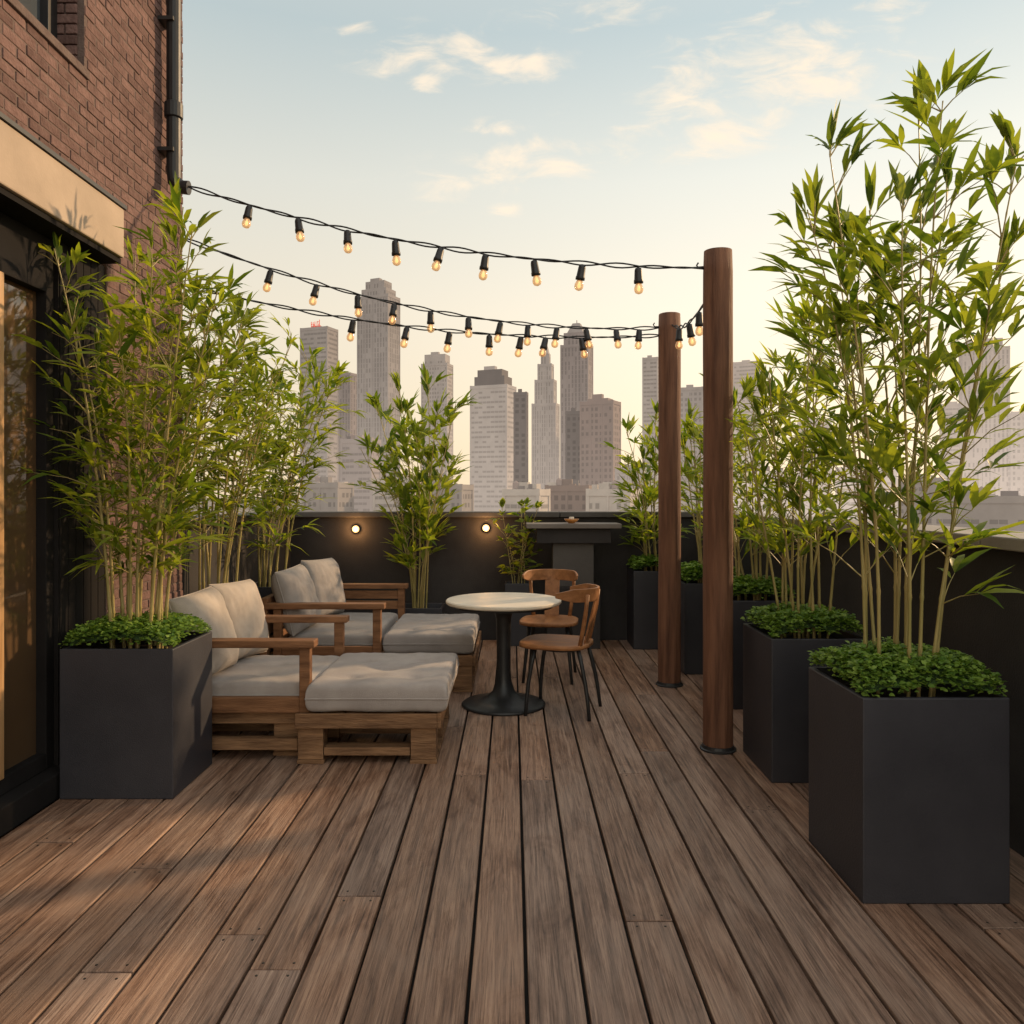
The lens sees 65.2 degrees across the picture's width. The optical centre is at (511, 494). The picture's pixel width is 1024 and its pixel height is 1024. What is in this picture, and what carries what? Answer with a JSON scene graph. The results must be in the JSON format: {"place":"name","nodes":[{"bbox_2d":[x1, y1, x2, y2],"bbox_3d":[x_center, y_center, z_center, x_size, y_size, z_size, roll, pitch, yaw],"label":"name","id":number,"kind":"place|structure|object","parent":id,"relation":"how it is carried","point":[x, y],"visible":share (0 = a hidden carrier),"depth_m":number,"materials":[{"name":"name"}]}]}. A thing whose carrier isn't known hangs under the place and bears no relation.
{"place":"outdoors","nodes":[
{"label":"outdoors","id":0,"kind":"place"},
{"bbox_2d":[300,320,337,509],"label":"tower block","id":1,"kind":"structure","parent":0,"point":[313,337],"depth_m":640.38,"materials":[{"name":"grey concrete"}]},
{"bbox_2d":[301,476,353,510],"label":"building","id":2,"kind":"structure","parent":0,"point":[336,496],"depth_m":330.23,"materials":[{"name":"beige concrete"}]},
{"bbox_2d":[338,371,356,481],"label":"tower block","id":3,"kind":"structure","parent":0,"point":[347,392],"depth_m":699.32,"materials":[{"name":"grey concrete"}]},
{"bbox_2d":[340,434,380,510],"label":"building","id":4,"kind":"structure","parent":0,"point":[351,471],"depth_m":429.93,"materials":[{"name":"grey concrete"}]},
{"bbox_2d":[357,278,399,478],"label":"tower block","id":5,"kind":"structure","parent":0,"point":[378,354],"depth_m":620.36,"materials":[{"name":"grey concrete"}]},
{"bbox_2d":[373,473,420,510],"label":"building","id":6,"kind":"structure","parent":0,"point":[378,499],"depth_m":351.80,"materials":[{"name":"grey concrete"}]},
{"bbox_2d":[421,352,452,483],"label":"tower block","id":7,"kind":"structure","parent":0,"point":[436,364],"depth_m":760.25,"materials":[{"name":"grey concrete"}]},
{"bbox_2d":[422,479,473,510],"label":"building","id":8,"kind":"structure","parent":0,"point":[464,494],"depth_m":329.34,"materials":[{"name":"beige concrete"}]},
{"bbox_2d":[470,366,515,510],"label":"tower block","id":9,"kind":"structure","parent":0,"point":[491,441],"depth_m":560.25,"materials":[{"name":"grey concrete"}]},
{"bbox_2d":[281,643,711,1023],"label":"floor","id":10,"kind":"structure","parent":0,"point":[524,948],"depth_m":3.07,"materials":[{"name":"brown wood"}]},
{"bbox_2d":[0,0,191,836],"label":"brick building","id":11,"kind":"structure","parent":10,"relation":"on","point":[91,123],"depth_m":4.09,"materials":[{"name":"red brick"}]},
{"bbox_2d":[0,212,53,795],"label":"door","id":12,"kind":"structure","parent":11,"relation":"in","point":[26,275],"depth_m":3.93,"materials":[{"name":"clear glass"}]},
{"bbox_2d":[5,0,89,79],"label":"window","id":13,"kind":"structure","parent":11,"relation":"in","point":[41,15],"depth_m":4.15,"materials":[{"name":"black metal"}]},
{"bbox_2d":[182,512,292,595],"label":"parapet wall","id":14,"kind":"structure","parent":10,"relation":"on","point":[248,566],"depth_m":6.63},
{"bbox_2d":[290,511,702,641],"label":"parapet wall","id":15,"kind":"structure","parent":10,"relation":"on","point":[467,560],"depth_m":8.30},
{"bbox_2d":[352,525,359,532],"bbox_3d":[-1.615,0.352,8.266,0.074,0.074,0.062,0,0,0],"label":"wall lamp","id":16,"kind":"object","parent":15,"relation":"attached to","point":[355,528],"visible":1,"depth_m":8.24,"materials":[{"name":"white glass"}]},
{"bbox_2d":[482,524,489,531],"bbox_3d":[-0.269,0.342,8.266,0.074,0.074,0.062,0,0,0],"label":"wall lamp","id":17,"kind":"object","parent":15,"relation":"attached to","point":[485,527],"visible":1,"depth_m":8.24,"materials":[{"name":"white glass"}]},
{"bbox_2d":[0,640,1023,1023],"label":"deck","id":18,"kind":"structure","parent":10,"relation":"on","point":[218,886],"depth_m":2.98,"materials":[{"name":"brown wood"}]},
{"bbox_2d":[60,631,211,798],"bbox_3d":[-1.950,1.129,4.200,0.560,0.740,0.520,0,0,0],"label":"planter","id":19,"kind":"object","parent":18,"relation":"on","point":[135,723],"visible":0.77,"depth_m":3.94,"materials":[{"name":"metal"}]},
{"bbox_2d":[59,610,211,647],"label":"ground cover plant","id":20,"kind":"object","parent":19,"relation":"in","point":[170,630],"visible":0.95,"depth_m":4.03,"materials":[{"name":"green plant"}]},
{"bbox_2d":[8,172,276,647],"bbox_3d":[-1.905,-0.450,4.221,1.282,2.541,1.261,0,0,0],"label":"bamboo plant","id":21,"kind":"object","parent":19,"relation":"in","point":[165,518],"visible":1,"depth_m":4.10,"materials":[{"name":"green plant"}]},
{"bbox_2d":[255,582,288,654],"bbox_3d":[-2.070,1.129,6.800,0.340,0.740,0.420,0,0,0],"label":"planter","id":22,"kind":"object","parent":18,"relation":"on","point":[265,591],"visible":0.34,"depth_m":6.59,"materials":[{"name":"metal"}]},
{"bbox_2d":[211,337,367,586],"bbox_3d":[-1.947,-0.258,6.811,1.419,2.198,1.286,0,0,-25],"label":"bamboo plant","id":23,"kind":"object","parent":22,"relation":"in","point":[283,501],"visible":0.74,"depth_m":6.74,"materials":[{"name":"green plant"}]},
{"bbox_2d":[212,615,349,755],"bbox_3d":[-1.587,1.140,4.980,0.954,0.720,0.984,0,0,0],"label":"lounge chair","id":24,"kind":"object","parent":18,"relation":"on","point":[276,714],"visible":0.27,"depth_m":4.51,"materials":[{"name":"brown wood"}]},
{"bbox_2d":[212,655,339,695],"bbox_3d":[-1.485,1.145,4.970,0.711,0.169,0.811,0,0,0],"label":"seat cushion","id":25,"kind":"object","parent":24,"relation":"on","point":[264,675],"visible":0.45,"depth_m":4.73,"materials":[{"name":"grey fabric"}]},
{"bbox_2d":[168,586,238,674],"bbox_3d":[-1.831,0.820,4.745,0.304,0.503,0.529,0,0,0],"label":"back cushion","id":26,"kind":"object","parent":25,"relation":"on","point":[207,605],"visible":0.59,"depth_m":4.70,"materials":[{"name":"beige fabric"}]},
{"bbox_2d":[208,579,268,658],"bbox_3d":[-1.789,0.815,5.240,0.295,0.509,0.496,0,0,17],"label":"back cushion","id":27,"kind":"object","parent":25,"relation":"on","point":[244,604],"visible":0.59,"depth_m":5.17,"materials":[{"name":"beige fabric"}]},
{"bbox_2d":[260,583,408,655],"bbox_3d":[-1.432,1.140,6.720,0.944,0.720,1.424,0,0,0],"label":"lounge chair","id":28,"kind":"object","parent":18,"relation":"on","point":[272,606],"visible":0.25,"depth_m":6.03,"materials":[{"name":"brown wood"}]},
{"bbox_2d":[288,612,397,645],"bbox_3d":[-1.380,1.145,6.720,0.691,0.170,1.211,0,0,0],"label":"seat cushion","id":29,"kind":"object","parent":28,"relation":"on","point":[358,629],"visible":0.47,"depth_m":6.33,"materials":[{"name":"grey fabric"}]},
{"bbox_2d":[271,564,320,636],"bbox_3d":[-1.702,0.820,6.320,0.303,0.509,0.541,0,0,0],"label":"back cushion","id":30,"kind":"object","parent":29,"relation":"on","point":[294,584],"visible":0.82,"depth_m":6.11,"materials":[{"name":"grey fabric"}]},
{"bbox_2d":[300,558,345,614],"bbox_3d":[-1.660,0.810,7.020,0.275,0.514,0.579,0,0,13],"label":"back cushion","id":31,"kind":"object","parent":29,"relation":"on","point":[325,575],"visible":0.69,"depth_m":6.91,"materials":[{"name":"grey fabric"}]},
{"bbox_2d":[295,685,453,763],"bbox_3d":[-0.799,1.357,4.930,0.810,0.285,0.992,0,0,0],"label":"pallet ottoman","id":32,"kind":"object","parent":18,"relation":"on","point":[320,735],"visible":0.56,"depth_m":4.46,"materials":[{"name":"brown wood"}]},
{"bbox_2d":[304,652,458,711],"bbox_3d":[-0.755,1.135,4.920,0.801,0.171,0.961,0,0,0],"label":"seat cushion","id":33,"kind":"object","parent":32,"relation":"on","point":[384,682],"visible":1,"depth_m":4.49,"materials":[{"name":"grey fabric"}]},
{"bbox_2d":[390,603,444,614],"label":"planter","id":34,"kind":"object","parent":18,"relation":"on","point":[435,608],"visible":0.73,"depth_m":7.75,"materials":[{"name":"metal"}]},
{"bbox_2d":[347,362,482,607],"bbox_3d":[-0.912,-0.076,7.981,1.256,2.493,1.296,0,0,30],"label":"leafy shrub","id":35,"kind":"object","parent":34,"relation":"in","point":[421,504],"visible":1,"depth_m":7.83,"materials":[{"name":"green plant"}]},
{"bbox_2d":[382,631,480,691],"bbox_3d":[-0.649,1.357,6.615,0.750,0.285,1.122,0,0,0],"label":"pallet ottoman","id":36,"kind":"object","parent":18,"relation":"on","point":[464,681],"visible":0.3,"depth_m":6.08,"materials":[{"name":"brown wood"}]},
{"bbox_2d":[382,613,479,653],"bbox_3d":[-0.635,1.135,6.615,0.701,0.174,1.091,0,0,0],"label":"seat cushion","id":37,"kind":"object","parent":36,"relation":"on","point":[431,633],"visible":0.97,"depth_m":6.10,"materials":[{"name":"grey fabric"}]},
{"bbox_2d":[446,592,560,715],"bbox_3d":[-0.060,1.122,5.720,0.824,0.756,0.824,0,0,0],"label":"cafe table","id":38,"kind":"object","parent":18,"relation":"on","point":[503,697],"visible":0.98,"depth_m":5.64,"materials":[{"name":"beige stone"}]},
{"bbox_2d":[505,581,530,645],"bbox_3d":[0.060,1.189,8.060,0.260,0.620,0.260,0,0,0],"label":"planter","id":39,"kind":"object","parent":18,"relation":"on","point":[518,632],"visible":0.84,"depth_m":7.93,"materials":[{"name":"metal"}]},
{"bbox_2d":[489,497,543,582],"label":"shrub","id":40,"kind":"object","parent":39,"relation":"in","point":[525,539],"visible":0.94,"depth_m":8.04,"materials":[{"name":"green plant"}]},
{"bbox_2d":[519,569,577,684],"bbox_3d":[0.309,1.066,6.552,0.471,0.872,0.544,0,0,8],"label":"bentwood chair","id":41,"kind":"object","parent":18,"relation":"on","point":[551,617],"visible":0.88,"depth_m":6.70,"materials":[{"name":"brown wood"}]},
{"bbox_2d":[519,583,601,721],"bbox_3d":[0.338,1.066,5.562,0.544,0.872,0.471,0,0,17],"label":"bentwood chair","id":42,"kind":"object","parent":18,"relation":"on","point":[586,593],"visible":0.99,"depth_m":5.44,"materials":[{"name":"brown wood"}]},
{"bbox_2d":[526,522,621,648],"bbox_3d":[0.600,0.889,7.930,0.920,1.222,0.400,0,0,0],"label":"bar counter","id":43,"kind":"object","parent":18,"relation":"on","point":[572,546],"visible":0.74,"depth_m":7.79,"materials":[{"name":"stone"}]},
{"bbox_2d":[564,517,578,522],"bbox_3d":[0.585,0.246,7.860,0.150,0.062,0.150,0,0,0],"label":"amber bowl","id":44,"kind":"object","parent":43,"relation":"on","point":[571,520],"visible":0.98,"depth_m":7.82,"materials":[{"name":"glass"}]},
{"bbox_2d":[627,567,657,648],"bbox_3d":[1.400,1.119,7.980,0.440,0.760,0.440,0,0,0],"label":"planter","id":45,"kind":"object","parent":18,"relation":"on","point":[642,608],"visible":0.56,"depth_m":7.76,"materials":[{"name":"metal"}]},
{"bbox_2d":[626,553,657,569],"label":"ground cover plant","id":46,"kind":"object","parent":45,"relation":"on","point":[639,562],"visible":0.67,"depth_m":7.83,"materials":[{"name":"green plant"}]},
{"bbox_2d":[600,399,691,570],"bbox_3d":[1.376,-0.093,8.028,1.021,1.787,0.859,0,0,-38],"label":"bamboo plant","id":47,"kind":"object","parent":45,"relation":"in","point":[649,494],"visible":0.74,"depth_m":7.92,"materials":[{"name":"green plant"}]},
{"bbox_2d":[653,312,682,687],"bbox_3d":[1.244,0.035,6.320,0.213,2.927,0.213,0,0,45],"label":"timber post","id":48,"kind":"object","parent":18,"relation":"on","point":[669,515],"visible":0.97,"depth_m":6.25,"materials":[{"name":"brown wood"}]},
{"bbox_2d":[179,236,658,349],"bbox_3d":[-0.566,-1.457,5.916,3.545,0.656,0.100,0,0,-13],"label":"string light","id":49,"kind":"object","parent":48,"relation":"hanging from","point":[268,279],"visible":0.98,"depth_m":5.92,"materials":[{"name":"black metal"}]},
{"bbox_2d":[199,288,658,357],"bbox_3d":[-0.569,-1.258,5.956,3.534,0.414,0.096,0,0,-12],"label":"string light","id":50,"kind":"object","parent":48,"relation":"hanging from","point":[448,339],"visible":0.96,"depth_m":5.96,"materials":[{"name":"black metal"}]},
{"bbox_2d":[672,304,702,349],"bbox_3d":[1.256,-1.192,5.519,0.084,0.286,1.420,0,0,0],"label":"string light","id":51,"kind":"object","parent":48,"relation":"hanging from","point":[698,315],"visible":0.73,"depth_m":5.60,"materials":[{"name":"black metal"}]},
{"bbox_2d":[681,579,702,673],"bbox_3d":[1.680,1.119,6.920,0.480,0.760,0.480,0,0,0],"label":"planter","id":52,"kind":"object","parent":18,"relation":"on","point":[691,626],"visible":0.34,"depth_m":6.68,"materials":[{"name":"metal"}]},
{"bbox_2d":[656,373,760,582],"bbox_3d":[1.708,-0.176,6.926,0.992,1.955,0.867,0,0,-21],"label":"bamboo plant","id":53,"kind":"object","parent":52,"relation":"in","point":[691,429],"visible":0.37,"depth_m":6.91,"materials":[{"name":"green plant"}]},
{"bbox_2d":[681,560,741,582],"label":"ground cover plant","id":54,"kind":"object","parent":52,"relation":"on","point":[691,570],"visible":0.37,"depth_m":6.75,"materials":[{"name":"green plant"}]},
{"bbox_2d":[696,247,735,754],"bbox_3d":[1.215,0.030,4.720,0.208,2.937,0.208,0,0,45],"label":"timber post","id":55,"kind":"object","parent":18,"relation":"on","point":[717,505],"visible":1,"depth_m":4.65,"materials":[{"name":"brown wood"}]},
{"bbox_2d":[188,186,703,293],"bbox_3d":[-0.506,-1.619,4.976,3.318,0.832,0.105,0,0,9],"label":"string light","id":56,"kind":"object","parent":55,"relation":"hanging from","point":[438,257],"visible":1,"depth_m":4.95,"materials":[{"name":"black metal"}]},
{"bbox_2d":[733,593,789,708],"bbox_3d":[1.740,1.119,5.820,0.460,0.760,0.460,0,0,0],"label":"planter","id":57,"kind":"object","parent":18,"relation":"on","point":[741,606],"visible":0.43,"depth_m":5.59,"materials":[{"name":"metal"}]},
{"bbox_2d":[679,363,811,599],"bbox_3d":[1.714,-0.086,5.796,0.940,1.774,0.890,0,0,0],"label":"bamboo plant","id":58,"kind":"object","parent":57,"relation":"on","point":[748,477],"visible":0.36,"depth_m":5.77,"materials":[{"name":"green plant"}]},
{"bbox_2d":[733,573,795,598],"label":"ground cover plant","id":59,"kind":"object","parent":57,"relation":"on","point":[746,585],"visible":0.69,"depth_m":5.64,"materials":[{"name":"green plant"}]},
{"bbox_2d":[743,623,862,782],"bbox_3d":[1.600,1.124,4.420,0.500,0.750,0.520,0,0,0],"label":"planter","id":60,"kind":"object","parent":18,"relation":"on","point":[776,709],"visible":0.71,"depth_m":4.16,"materials":[{"name":"metal"}]},
{"bbox_2d":[740,601,868,636],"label":"ground cover plant","id":61,"kind":"object","parent":60,"relation":"in","point":[776,622],"visible":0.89,"depth_m":4.25,"materials":[{"name":"green plant"}]},
{"bbox_2d":[725,273,905,637],"bbox_3d":[1.659,-0.217,4.435,0.954,2.056,1.021,0,0,0],"label":"bamboo plant","id":62,"kind":"object","parent":60,"relation":"on","point":[797,491],"visible":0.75,"depth_m":4.37,"materials":[{"name":"green plant"}]},
{"bbox_2d":[809,667,1009,903],"bbox_3d":[1.555,1.121,3.200,0.540,0.755,0.540,0,0,0],"label":"planter","id":63,"kind":"object","parent":18,"relation":"on","point":[909,800],"visible":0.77,"depth_m":2.93,"materials":[{"name":"metal"}]},
{"bbox_2d":[748,47,1023,696],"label":"bamboo plant","id":64,"kind":"object","parent":63,"relation":"in","point":[884,453],"visible":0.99,"depth_m":3.10,"materials":[{"name":"green plant"}]},
{"bbox_2d":[807,636,1007,696],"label":"ground cover plant","id":65,"kind":"object","parent":63,"relation":"in","point":[892,665],"visible":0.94,"depth_m":3.02,"materials":[{"name":"green plant"}]},
{"bbox_2d":[733,511,1023,856],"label":"parapet wall","id":66,"kind":"structure","parent":10,"relation":"on","point":[988,632],"depth_m":3.82,"materials":[{"name":"stone"}]},
{"bbox_2d":[185,498,834,516],"bbox_3d":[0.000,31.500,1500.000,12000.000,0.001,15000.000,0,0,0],"label":"ground","id":67,"kind":"structure","parent":0,"point":[247,509],"depth_m":1866.74,"materials":[{"name":"grey"}]},
{"bbox_2d":[513,389,527,481],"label":"tower block","id":68,"kind":"structure","parent":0,"point":[520,435],"depth_m":540.10,"materials":[{"name":"grey concrete"}]},
{"bbox_2d":[502,481,550,510],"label":"building","id":69,"kind":"structure","parent":0,"point":[533,493],"depth_m":271.03,"materials":[{"name":"beige concrete"}]},
{"bbox_2d":[531,336,559,488],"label":"tower block","id":70,"kind":"structure","parent":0,"point":[545,437],"depth_m":720.85,"materials":[{"name":"grey concrete"}]},
{"bbox_2d":[545,478,591,510],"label":"building","id":71,"kind":"structure","parent":0,"point":[568,494],"depth_m":299.96,"materials":[{"name":"grey concrete"}]},
{"bbox_2d":[565,408,579,482],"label":"tower block","id":72,"kind":"structure","parent":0,"point":[572,443],"depth_m":520.18,"materials":[{"name":"grey concrete"}]},
{"bbox_2d":[560,320,592,478],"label":"tower block","id":73,"kind":"structure","parent":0,"point":[576,378],"depth_m":681.50,"materials":[{"name":"grey concrete"}]},
{"bbox_2d":[580,394,620,484],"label":"tower block","id":74,"kind":"structure","parent":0,"point":[600,418],"depth_m":500.29,"materials":[{"name":"grey concrete"}]},
{"bbox_2d":[182,0,1023,497],"label":"sky","id":75,"kind":"structure","parent":0,"point":[636,132],"materials":[{"name":"blue"}]},
{"bbox_2d":[586,480,640,510],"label":"building","id":76,"kind":"structure","parent":0,"point":[600,497],"depth_m":260.78,"materials":[{"name":"beige concrete"}]},
{"bbox_2d":[615,464,644,510],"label":"building","id":77,"kind":"structure","parent":0,"point":[618,474],"depth_m":420.68,"materials":[{"name":"grey concrete"}]},
{"bbox_2d":[642,355,657,510],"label":"tower block","id":78,"kind":"structure","parent":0,"point":[649,377],"depth_m":740.15,"materials":[{"name":"grey concrete"}]},
{"bbox_2d":[681,385,702,510],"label":"tower block","id":79,"kind":"structure","parent":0,"point":[694,395],"depth_m":599.73,"materials":[{"name":"grey concrete"}]},
{"bbox_2d":[733,360,762,469],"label":"tower block","id":80,"kind":"structure","parent":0,"point":[742,368],"depth_m":821.32,"materials":[{"name":"grey concrete"}]},
{"bbox_2d":[733,466,791,514],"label":"building","id":81,"kind":"structure","parent":0,"point":[767,472],"depth_m":421.20,"materials":[{"name":"grey concrete"}]},
{"bbox_2d":[797,418,831,516],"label":"tower block","id":82,"kind":"structure","parent":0,"point":[807,493],"depth_m":820.63,"materials":[{"name":"grey concrete"}]},
{"bbox_2d":[835,464,897,520],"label":"building","id":83,"kind":"structure","parent":0,"point":[850,503],"depth_m":422.45,"materials":[{"name":"grey concrete"}]},
{"bbox_2d":[898,474,943,523],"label":"building","id":84,"kind":"structure","parent":0,"point":[931,488],"depth_m":380.25,"materials":[{"name":"grey concrete"}]},
{"bbox_2d":[939,401,957,480],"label":"tower block","id":85,"kind":"structure","parent":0,"point":[950,409],"depth_m":761.66,"materials":[{"name":"grey concrete"}]},
{"bbox_2d":[922,486,1023,531],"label":"building","id":86,"kind":"structure","parent":0,"point":[1004,508],"depth_m":239.74,"materials":[{"name":"grey concrete"}]},
{"bbox_2d":[958,338,1009,495],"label":"tower block","id":87,"kind":"structure","parent":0,"point":[977,452],"depth_m":639.68,"materials":[{"name":"grey concrete"}]},
{"bbox_2d":[1008,409,1023,495],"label":"tower block","id":88,"kind":"structure","parent":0,"point":[1016,473],"depth_m":562.89,"materials":[{"name":"grey concrete"}]},
{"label":"planter","id":89,"kind":"object","parent":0,"visible":0},
{"bbox_2d":[161,290,319,590],"bbox_3d":[-2.005,-0.284,5.679,1.352,2.248,1.252,0,0,0],"label":"bamboo plant","id":90,"kind":"object","parent":89,"relation":"in","point":[248,368],"visible":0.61,"depth_m":5.59,"materials":[{"name":"green plant"}]}
]}

